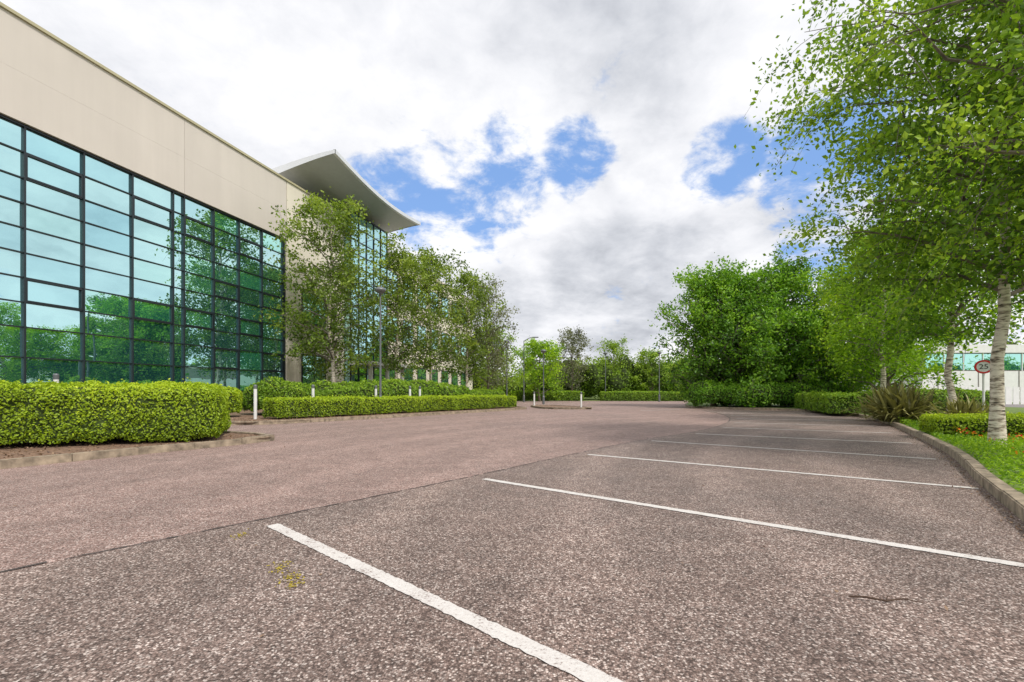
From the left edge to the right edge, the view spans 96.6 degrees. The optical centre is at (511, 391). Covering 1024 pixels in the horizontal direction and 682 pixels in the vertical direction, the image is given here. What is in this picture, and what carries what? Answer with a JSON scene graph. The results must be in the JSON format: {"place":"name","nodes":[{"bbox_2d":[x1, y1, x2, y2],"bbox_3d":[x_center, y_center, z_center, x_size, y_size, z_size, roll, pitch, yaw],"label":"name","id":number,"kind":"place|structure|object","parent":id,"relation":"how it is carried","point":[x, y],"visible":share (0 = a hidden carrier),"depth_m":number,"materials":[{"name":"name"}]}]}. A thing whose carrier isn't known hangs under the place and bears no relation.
{"place":"outdoors","nodes":[
{"label":"outdoors","id":0,"kind":"place"},
{"bbox_2d":[0,401,784,572],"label":"car park","id":1,"kind":"structure","parent":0,"point":[60,511],"depth_m":6.72,"materials":[{"name":"grey asphalt"}]},
{"bbox_2d":[0,433,266,458],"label":"planting bed","id":2,"kind":"object","parent":1,"relation":"on","point":[73,447],"visible":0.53,"depth_m":8.91,"materials":[{"name":"brown soil"}]},
{"bbox_2d":[53,374,58,382],"bbox_3d":[-12.600,0.273,12.600,0.134,1.555,0.131,0,0,0],"label":"bollard","id":3,"kind":"object","parent":2,"relation":"on","point":[55,377],"visible":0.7,"depth_m":12.56,"materials":[{"name":"white metal"}]},
{"bbox_2d":[0,377,231,444],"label":"box hedge","id":4,"kind":"object","parent":2,"relation":"on","point":[41,411],"visible":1,"depth_m":8.98,"materials":[{"name":"green plant"}]},
{"bbox_2d":[0,431,273,468],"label":"kerb","id":5,"kind":"structure","parent":1,"relation":"on","point":[44,460],"depth_m":8.15,"materials":[{"name":"concrete"}]},
{"bbox_2d":[0,414,729,572],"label":"asphalt seam","id":6,"kind":"object","parent":1,"relation":"on","point":[269,517],"visible":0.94,"depth_m":3.94,"materials":[{"name":"black asphalt"}]},
{"bbox_2d":[229,406,526,422],"bbox_3d":[-6.148,1.055,32.815,15.096,0.001,38.479,0,0,14],"label":"planting bed","id":7,"kind":"object","parent":1,"relation":"on","point":[242,414],"visible":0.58,"depth_m":20.29,"materials":[{"name":"brown soil"}]},
{"bbox_2d":[220,384,242,413],"bbox_3d":[-14.032,0.365,18.130,5.760,1.405,1.566,0,0,-28],"label":"shrub bed","id":8,"kind":"object","parent":7,"relation":"on","point":[235,397],"visible":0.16,"depth_m":18.96,"materials":[{"name":"green plant"}]},
{"bbox_2d":[253,385,256,418],"bbox_3d":[-9.850,0.388,17.500,0.134,1.325,0.131,0,0,0],"label":"bollard","id":9,"kind":"object","parent":7,"relation":"on","point":[255,400],"visible":0.87,"depth_m":17.45,"materials":[{"name":"white metal"}]},
{"bbox_2d":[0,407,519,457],"bbox_3d":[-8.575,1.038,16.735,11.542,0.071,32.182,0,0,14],"label":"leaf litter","id":10,"kind":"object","parent":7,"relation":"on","point":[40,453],"visible":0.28,"depth_m":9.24,"materials":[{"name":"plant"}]},
{"bbox_2d":[311,385,314,415],"bbox_3d":[-8.762,0.367,20.082,0.134,1.365,0.131,0,0,0],"label":"bollard","id":11,"kind":"object","parent":7,"relation":"on","point":[313,389],"visible":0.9,"depth_m":20.04,"materials":[{"name":"white metal"}]},
{"bbox_2d":[274,254,377,381],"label":"birch tree","id":12,"kind":"object","parent":7,"relation":"on","point":[324,366],"visible":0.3,"depth_m":29.66,"materials":[{"name":"green plant"}]},
{"bbox_2d":[252,190,413,383],"bbox_3d":[-10.543,-5.509,27.336,8.939,13.233,7.826,0,0,0],"label":"birch tree","id":13,"kind":"object","parent":7,"relation":"on","point":[349,278],"visible":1,"depth_m":26.54,"materials":[{"name":"green plant"}]},
{"bbox_2d":[242,376,469,411],"bbox_3d":[-7.719,0.112,25.069,3.938,1.936,12.606,0,0,42],"label":"shrub bed","id":14,"kind":"object","parent":7,"relation":"on","point":[271,388],"visible":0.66,"depth_m":22.66,"materials":[{"name":"green plant"}]},
{"bbox_2d":[351,361,407,379],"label":"wall","id":15,"kind":"structure","parent":7,"relation":"on","point":[370,373],"depth_m":34.40,"materials":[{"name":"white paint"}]},
{"bbox_2d":[375,287,385,413],"bbox_3d":[-6.350,-2.010,22.000,0.540,6.120,0.540,0,0,0],"label":"street lamp","id":16,"kind":"object","parent":7,"relation":"on","point":[380,291],"visible":0.85,"depth_m":21.96,"materials":[{"name":"metal"}]},
{"bbox_2d":[262,393,516,417],"bbox_3d":[-4.741,0.567,24.127,1.362,0.998,16.172,0,0,35],"label":"clipped hedge","id":17,"kind":"object","parent":7,"relation":"on","point":[284,406],"visible":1,"depth_m":20.90,"materials":[{"name":"green plant"}]},
{"bbox_2d":[343,243,447,379],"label":"birch tree","id":18,"kind":"object","parent":7,"relation":"on","point":[396,359],"visible":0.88,"depth_m":28.81,"materials":[{"name":"green plant"}]},
{"bbox_2d":[383,244,480,383],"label":"birch tree","id":19,"kind":"object","parent":7,"relation":"on","point":[429,258],"visible":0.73,"depth_m":32.33,"materials":[{"name":"green plant"}]},
{"bbox_2d":[419,267,516,386],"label":"birch tree","id":20,"kind":"object","parent":7,"relation":"on","point":[467,280],"visible":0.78,"depth_m":36.65,"materials":[{"name":"green plant"}]},
{"bbox_2d":[452,275,522,389],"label":"ornamental tree","id":21,"kind":"object","parent":7,"relation":"on","point":[494,353],"visible":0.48,"depth_m":40.77,"materials":[{"name":"green plant"}]},
{"bbox_2d":[470,388,505,395],"bbox_3d":[-3.629,0.321,36.186,2.967,1.537,11.560,0,0,20],"label":"shrub bed","id":22,"kind":"object","parent":7,"relation":"on","point":[479,391],"visible":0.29,"depth_m":38.59,"materials":[{"name":"green plant"}]},
{"bbox_2d":[230,406,526,424],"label":"kerb","id":23,"kind":"structure","parent":1,"relation":"on","point":[346,418],"depth_m":18.77,"materials":[{"name":"concrete"}]},
{"bbox_2d":[465,324,529,391],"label":"ornamental tree","id":24,"kind":"object","parent":1,"relation":"on","point":[512,358],"visible":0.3,"depth_m":49.42,"materials":[{"name":"green plant"}]},
{"bbox_2d":[504,340,509,395],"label":"street lamp","id":25,"kind":"object","parent":1,"relation":"on","point":[508,341],"visible":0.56,"depth_m":43.96,"materials":[{"name":"metal"}]},
{"bbox_2d":[0,411,1023,681],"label":"bay surface","id":26,"kind":"object","parent":1,"relation":"on","point":[630,593],"visible":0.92,"depth_m":2.75,"materials":[{"name":"grey asphalt"}]},
{"bbox_2d":[230,528,304,588],"bbox_3d":[-1.724,1.136,3.218,0.251,0.017,1.469,0,0,-42],"label":"moss patch","id":27,"kind":"object","parent":26,"relation":"on","point":[282,569],"visible":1,"depth_m":2.83,"materials":[{"name":"green plant"}]},
{"bbox_2d":[14,410,1023,636],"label":"fallen leaves","id":28,"kind":"object","parent":26,"relation":"on","point":[946,607],"visible":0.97,"depth_m":5.38,"materials":[{"name":"plant"}]},
{"bbox_2d":[268,409,1023,681],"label":"parking bay lines","id":29,"kind":"object","parent":26,"relation":"on","point":[582,671],"visible":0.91,"depth_m":2.85,"materials":[{"name":"paint"}]},
{"bbox_2d":[848,596,922,602],"bbox_3d":[2.030,1.124,2.485,0.348,0.019,0.062,0,0,5],"label":"fallen twig","id":30,"kind":"object","parent":26,"relation":"on","point":[868,597],"visible":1,"depth_m":2.47,"materials":[{"name":"brown wood"}]},
{"bbox_2d":[523,337,538,401],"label":"street lamp","id":31,"kind":"object","parent":1,"relation":"on","point":[523,371],"visible":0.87,"depth_m":49.97,"materials":[{"name":"metal"}]},
{"bbox_2d":[507,335,573,400],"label":"round tree","id":32,"kind":"object","parent":1,"relation":"on","point":[536,374],"visible":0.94,"depth_m":54.07,"materials":[{"name":"green plant"}]},
{"bbox_2d":[541,349,545,403],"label":"street lamp","id":33,"kind":"object","parent":1,"relation":"on","point":[543,351],"visible":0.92,"depth_m":41.94,"materials":[{"name":"metal"}]},
{"bbox_2d":[515,390,583,400],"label":"clipped hedge","id":34,"kind":"object","parent":1,"relation":"on","point":[568,395],"visible":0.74,"depth_m":56.84,"materials":[{"name":"green plant"}]},
{"bbox_2d":[531,405,591,408],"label":"kerb","id":35,"kind":"structure","parent":1,"relation":"on","point":[574,407],"depth_m":30.07,"materials":[{"name":"concrete"}]},
{"bbox_2d":[657,351,661,401],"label":"street lamp","id":36,"kind":"object","parent":1,"relation":"on","point":[659,352],"visible":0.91,"depth_m":51.95,"materials":[{"name":"metal"}]},
{"bbox_2d":[684,400,1023,521],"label":"kerb","id":37,"kind":"structure","parent":1,"relation":"on","point":[1010,498],"depth_m":6.35,"materials":[{"name":"concrete"}]},
{"bbox_2d":[0,0,1023,376],"label":"sky","id":38,"kind":"structure","parent":0,"point":[577,154],"materials":[{"name":"white"}]},
{"bbox_2d":[535,405,573,407],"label":"traffic island","id":39,"kind":"structure","parent":0,"point":[545,406],"depth_m":32.55,"materials":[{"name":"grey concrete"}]},
{"bbox_2d":[580,392,581,406],"bbox_3d":[4.700,0.522,31.000,0.134,1.055,0.131,0,0,0],"label":"bollard","id":40,"kind":"object","parent":39,"relation":"on","point":[580,399],"visible":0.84,"depth_m":30.95,"materials":[{"name":"white metal"}]},
{"bbox_2d":[519,394,678,400],"bbox_3d":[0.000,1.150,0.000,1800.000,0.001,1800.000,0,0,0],"label":"ground","id":41,"kind":"structure","parent":0,"point":[590,399],"depth_m":60.21,"materials":[{"name":"green plant"}]},
{"bbox_2d":[0,2,472,410],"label":"walls","id":42,"kind":"structure","parent":41,"relation":"on","point":[52,85],"depth_m":20.34,"materials":[{"name":"concrete"}]},
{"bbox_2d":[0,114,284,389],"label":"window frames","id":43,"kind":"structure","parent":42,"relation":"attached to","point":[25,279],"depth_m":20.13,"materials":[{"name":"metal"}]},
{"bbox_2d":[0,118,281,390],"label":"curtain wall glass","id":44,"kind":"object","parent":43,"relation":"attached to","point":[51,344],"visible":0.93,"depth_m":19.56,"materials":[{"name":"teal glass"}]},
{"bbox_2d":[301,209,465,383],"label":"window surrounds","id":45,"kind":"object","parent":42,"relation":"attached to","point":[386,233],"visible":0.15,"depth_m":36.68,"materials":[{"name":"metal"}]},
{"bbox_2d":[303,211,465,386],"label":"windows","id":46,"kind":"structure","parent":42,"relation":"attached to","point":[308,377],"depth_m":36.89,"materials":[{"name":"teal glass"}]},
{"bbox_2d":[555,326,593,390],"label":"slender tree","id":47,"kind":"object","parent":41,"relation":"on","point":[573,349],"visible":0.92,"depth_m":59.81,"materials":[{"name":"green plant"}]},
{"bbox_2d":[603,352,606,390],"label":"street lamp","id":48,"kind":"object","parent":41,"relation":"on","point":[605,353],"visible":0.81,"depth_m":59.95,"materials":[{"name":"metal"}]},
{"bbox_2d":[593,336,634,376],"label":"slender tree","id":49,"kind":"object","parent":41,"relation":"on","point":[615,349],"visible":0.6,"depth_m":65.27,"materials":[{"name":"green plant"}]},
{"bbox_2d":[629,345,672,390],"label":"round tree","id":50,"kind":"object","parent":41,"relation":"on","point":[650,361],"visible":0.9,"depth_m":62.98,"materials":[{"name":"green plant"}]},
{"bbox_2d":[473,338,1023,396],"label":"distant trees","id":51,"kind":"object","parent":41,"relation":"on","point":[1014,343],"depth_m":91.52,"materials":[{"name":"green plant"}]},
{"bbox_2d":[862,345,1023,401],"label":"industrial unit","id":52,"kind":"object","parent":41,"relation":"on","point":[1014,366],"visible":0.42,"depth_m":45.00,"materials":[{"name":"white paint"}]},
{"bbox_2d":[925,354,1023,369],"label":"windows","id":53,"kind":"structure","parent":52,"relation":"in","point":[1011,361],"depth_m":45.05,"materials":[{"name":"teal glass"}]},
{"bbox_2d":[687,400,1023,493],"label":"verge","id":54,"kind":"structure","parent":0,"point":[1012,410],"depth_m":9.63,"materials":[{"name":"green plant"}]},
{"bbox_2d":[473,353,696,399],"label":"background trees","id":55,"kind":"object","parent":54,"relation":"on","point":[594,384],"visible":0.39,"depth_m":63.45,"materials":[{"name":"green plant"}]},
{"bbox_2d":[599,390,688,400],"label":"clipped hedge","id":56,"kind":"object","parent":54,"relation":"on","point":[634,395],"visible":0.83,"depth_m":55.91,"materials":[{"name":"green plant"}]},
{"bbox_2d":[648,252,804,405],"bbox_3d":[15.305,-4.302,33.807,10.195,11.414,10.339,0,0,0],"label":"hornbeam tree","id":57,"kind":"object","parent":54,"relation":"on","point":[702,305],"visible":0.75,"depth_m":32.66,"materials":[{"name":"green plant"}]},
{"bbox_2d":[671,303,817,407],"bbox_3d":[16.402,-2.325,32.839,9.358,8.124,10.456,0,0,20],"label":"hornbeam tree","id":58,"kind":"object","parent":54,"relation":"on","point":[763,352],"visible":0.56,"depth_m":31.08,"materials":[{"name":"green plant"}]},
{"bbox_2d":[679,259,813,405],"bbox_3d":[17.257,-4.182,34.248,9.839,10.589,10.472,0,0,0],"label":"hornbeam tree","id":59,"kind":"object","parent":54,"relation":"on","point":[753,296],"visible":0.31,"depth_m":32.26,"materials":[{"name":"green plant"}]},
{"bbox_2d":[687,379,848,407],"bbox_3d":[17.106,0.125,31.133,9.962,1.960,3.042,0,0,9],"label":"shrub bed","id":60,"kind":"object","parent":54,"relation":"on","point":[699,392],"visible":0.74,"depth_m":30.31,"materials":[{"name":"green plant"}]},
{"bbox_2d":[726,246,877,405],"bbox_3d":[20.835,-4.694,34.158,10.259,11.818,10.562,0,0,0],"label":"hornbeam tree","id":61,"kind":"object","parent":54,"relation":"on","point":[799,275],"visible":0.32,"depth_m":33.05,"materials":[{"name":"green plant"}]},
{"bbox_2d":[741,301,869,406],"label":"hornbeam tree","id":62,"kind":"object","parent":54,"relation":"on","point":[808,317],"visible":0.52,"depth_m":30.62,"materials":[{"name":"green plant"}]},
{"bbox_2d":[794,390,862,413],"bbox_3d":[16.868,0.480,24.724,1.564,1.198,8.617,0,0,23],"label":"clipped hedge","id":63,"kind":"object","parent":54,"relation":"on","point":[828,402],"visible":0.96,"depth_m":21.37,"materials":[{"name":"green plant"}]},
{"bbox_2d":[773,282,930,392],"bbox_3d":[23.390,-3.443,31.896,9.324,9.532,7.389,0,0,30],"label":"maple tree","id":64,"kind":"object","parent":54,"relation":"on","point":[816,294],"visible":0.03,"depth_m":30.83,"materials":[{"name":"green plant"}]},
{"bbox_2d":[734,0,1023,446],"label":"birch tree","id":65,"kind":"object","parent":54,"relation":"on","point":[882,141],"visible":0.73,"depth_m":9.02,"materials":[{"name":"green plant"}]},
{"bbox_2d":[842,384,927,417],"bbox_3d":[14.421,0.339,17.334,3.049,1.383,3.545,0,0,0],"label":"phormium plant","id":66,"kind":"object","parent":54,"relation":"on","point":[863,408],"visible":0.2,"depth_m":17.85,"materials":[{"name":"green plant"}]},
{"bbox_2d":[749,0,1023,297],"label":"birch tree","id":67,"kind":"object","parent":54,"relation":"on","point":[975,135],"visible":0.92,"depth_m":6.91,"materials":[{"name":"green plant"}]},
{"bbox_2d":[835,381,949,422],"bbox_3d":[13.228,0.290,15.452,3.986,1.481,3.785,0,0,0],"label":"phormium plant","id":68,"kind":"object","parent":54,"relation":"on","point":[900,401],"visible":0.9,"depth_m":15.32,"materials":[{"name":"green plant"}]},
{"bbox_2d":[811,274,982,391],"bbox_3d":[22.535,-3.103,26.939,7.747,8.420,7.697,0,0,0],"label":"maple tree","id":69,"kind":"object","parent":54,"relation":"on","point":[861,384],"visible":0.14,"depth_m":26.56,"materials":[{"name":"green plant"}]},
{"bbox_2d":[804,219,997,389],"bbox_3d":[18.239,-3.968,22.083,7.209,10.158,7.616,0,0,-19],"label":"birch tree","id":70,"kind":"object","parent":54,"relation":"on","point":[881,358],"visible":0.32,"depth_m":22.25,"materials":[{"name":"green plant"}]},
{"bbox_2d":[807,119,1023,410],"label":"birch tree","id":71,"kind":"object","parent":54,"relation":"on","point":[949,335],"visible":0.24,"depth_m":15.38,"materials":[{"name":"green plant"}]},
{"bbox_2d":[851,387,989,411],"bbox_3d":[20.786,0.427,23.493,6.853,1.304,2.421,0,0,10],"label":"shrub bed","id":72,"kind":"object","parent":54,"relation":"on","point":[971,393],"visible":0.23,"depth_m":22.44,"materials":[{"name":"green plant"}]},
{"bbox_2d":[898,411,1023,490],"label":"ground cover planting","id":73,"kind":"object","parent":54,"relation":"on","point":[978,441],"visible":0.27,"depth_m":7.42,"materials":[{"name":"green plant"}]},
{"bbox_2d":[917,391,1009,423],"bbox_3d":[12.661,0.502,12.856,2.470,1.055,2.832,0,0,45],"label":"phormium plant","id":74,"kind":"object","parent":54,"relation":"on","point":[958,406],"visible":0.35,"depth_m":12.76,"materials":[{"name":"green plant"}]},
{"bbox_2d":[911,387,1023,403],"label":"palisade fence","id":75,"kind":"object","parent":54,"relation":"on","point":[1008,395],"visible":0.25,"depth_m":38.00,"materials":[{"name":"white metal"}]},
{"bbox_2d":[918,411,1023,436],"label":"clipped hedge","id":76,"kind":"object","parent":54,"relation":"on","point":[946,423],"visible":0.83,"depth_m":10.68,"materials":[{"name":"green plant"}]},
{"bbox_2d":[974,360,989,409],"bbox_3d":[15.089,0.015,14.588,0.440,2.070,0.096,0,0,42],"label":"speed limit sign","id":77,"kind":"object","parent":54,"relation":"on","point":[982,367],"visible":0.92,"depth_m":14.58,"materials":[{"name":"white metal"}]},
{"bbox_2d":[1005,404,1023,407],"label":"side road","id":78,"kind":"structure","parent":0,"point":[1014,405],"depth_m":34.72,"materials":[{"name":"grey asphalt"}]},
{"bbox_3d":[-15.747,-13.500,33.252,1.600,0.700,4.300,0,0,15],"label":"raised canopy edge","id":79,"kind":"object","parent":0,"visible":0},
{"bbox_2d":[272,149,420,232],"bbox_3d":[-12.807,-14.528,35.685,6.450,1.823,12.100,0,0,15],"label":"roof canopy","id":80,"kind":"object","parent":79,"relation":"on","point":[333,173],"visible":0.58,"depth_m":32.17,"materials":[{"name":"metal"}]}
]}

